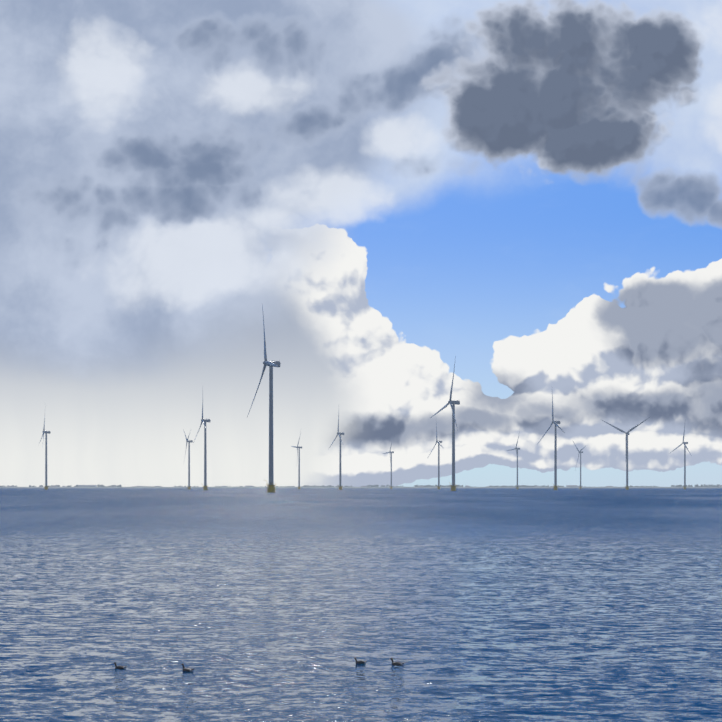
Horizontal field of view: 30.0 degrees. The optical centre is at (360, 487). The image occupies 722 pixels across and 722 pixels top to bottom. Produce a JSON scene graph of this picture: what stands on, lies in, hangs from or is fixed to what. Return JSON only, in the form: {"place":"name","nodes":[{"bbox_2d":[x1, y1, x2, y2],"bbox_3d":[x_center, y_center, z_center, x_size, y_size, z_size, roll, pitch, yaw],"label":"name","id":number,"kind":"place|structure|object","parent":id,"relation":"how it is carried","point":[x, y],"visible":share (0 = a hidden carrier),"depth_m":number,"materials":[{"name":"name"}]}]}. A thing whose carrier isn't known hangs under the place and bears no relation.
{"place":"outdoors","nodes":[
{"label":"outdoors","id":0,"kind":"place"},
{"bbox_2d":[0,488,721,721],"bbox_3d":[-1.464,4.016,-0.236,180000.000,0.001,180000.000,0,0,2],"label":"water","id":1,"kind":"structure","parent":0,"point":[479,605],"depth_m":46.29,"materials":[{"name":"blue liquid"}]},
{"bbox_2d":[40,418,50,489],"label":"wind turbine","id":2,"kind":"object","parent":1,"relation":"on","point":[46,486],"visible":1,"depth_m":2579.07,"materials":[{"name":"paint"}]},
{"bbox_2d":[114,662,126,668],"bbox_3d":[-5.348,3.964,29.895,0.334,0.179,0.113,0,0,10],"label":"duck","id":3,"kind":"object","parent":1,"relation":"on","point":[119,667],"visible":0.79,"depth_m":29.85},
{"bbox_2d":[181,663,193,671],"bbox_3d":[-3.801,3.957,29.498,0.367,0.199,0.126,0,0,32],"label":"duck","id":4,"kind":"object","parent":1,"relation":"on","point":[187,669],"visible":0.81,"depth_m":29.45},
{"bbox_2d":[183,429,192,488],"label":"wind turbine","id":5,"kind":"object","parent":1,"relation":"on","point":[188,441],"visible":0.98,"depth_m":3082.66,"materials":[{"name":"paint"}]},
{"bbox_2d":[193,402,210,489],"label":"wind turbine","id":6,"kind":"object","parent":1,"relation":"on","point":[205,486],"visible":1,"depth_m":2130.34,"materials":[{"name":"paint"}]},
{"bbox_2d":[247,305,280,491],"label":"wind turbine","id":7,"kind":"object","parent":1,"relation":"on","point":[271,484],"visible":0.98,"depth_m":1152.34,"materials":[{"name":"paint"}]},
{"bbox_2d":[291,433,301,488],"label":"wind turbine","id":8,"kind":"object","parent":1,"relation":"on","point":[297,447],"visible":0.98,"depth_m":3551.36,"materials":[{"name":"paint"}]},
{"bbox_2d":[329,415,343,489],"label":"wind turbine","id":9,"kind":"object","parent":1,"relation":"on","point":[340,434],"visible":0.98,"depth_m":2643.84,"materials":[{"name":"paint"}]},
{"bbox_2d":[383,438,393,488],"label":"wind turbine","id":10,"kind":"object","parent":1,"relation":"on","point":[390,451],"visible":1,"depth_m":4029.11,"materials":[{"name":"paint"}]},
{"bbox_2d":[390,658,404,664],"bbox_3d":[0.813,3.957,30.510,0.372,0.199,0.126,0,0,17],"label":"duck","id":11,"kind":"object","parent":1,"relation":"on","point":[396,663],"visible":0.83,"depth_m":30.46},
{"bbox_2d":[428,423,441,488],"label":"wind turbine","id":12,"kind":"object","parent":1,"relation":"on","point":[439,442],"visible":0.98,"depth_m":3114.17,"materials":[{"name":"paint"}]},
{"bbox_2d":[432,356,459,490],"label":"wind turbine","id":13,"kind":"object","parent":1,"relation":"on","point":[452,403],"visible":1,"depth_m":1674.23,"materials":[{"name":"paint"}]},
{"bbox_2d":[506,432,519,488],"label":"wind turbine","id":14,"kind":"object","parent":1,"relation":"on","point":[517,487],"visible":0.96,"depth_m":3669.91,"materials":[{"name":"paint"}]},
{"bbox_2d":[538,395,564,489],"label":"wind turbine","id":15,"kind":"object","parent":1,"relation":"on","point":[555,485],"visible":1,"depth_m":2185.30,"materials":[{"name":"paint"}]},
{"bbox_2d":[572,440,583,488],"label":"wind turbine","id":16,"kind":"object","parent":1,"relation":"on","point":[580,452],"visible":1,"depth_m":4027.83,"materials":[{"name":"paint"}]},
{"bbox_2d":[602,417,649,489],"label":"wind turbine","id":17,"kind":"object","parent":1,"relation":"on","point":[627,486],"visible":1,"depth_m":2638.33,"materials":[{"name":"paint"}]},
{"bbox_2d":[670,426,690,488],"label":"wind turbine","id":18,"kind":"object","parent":1,"relation":"on","point":[685,447],"visible":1,"depth_m":3196.95,"materials":[{"name":"paint"}]},
{"bbox_2d":[0,485,721,487],"bbox_3d":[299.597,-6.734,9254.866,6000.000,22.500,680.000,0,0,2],"label":"shore land","id":19,"kind":"structure","parent":0,"point":[95,486],"depth_m":9012.85,"materials":[{"name":"grey plant"}]},
{"bbox_2d":[0,484,718,486],"bbox_3d":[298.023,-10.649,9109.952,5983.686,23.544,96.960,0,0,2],"label":"shore trees","id":20,"kind":"object","parent":19,"relation":"on","point":[709,485],"visible":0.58,"depth_m":9092.20,"materials":[{"name":"grey plant"}]},
{"bbox_2d":[0,0,721,486],"label":"sky","id":21,"kind":"structure","parent":0,"point":[527,193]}
]}

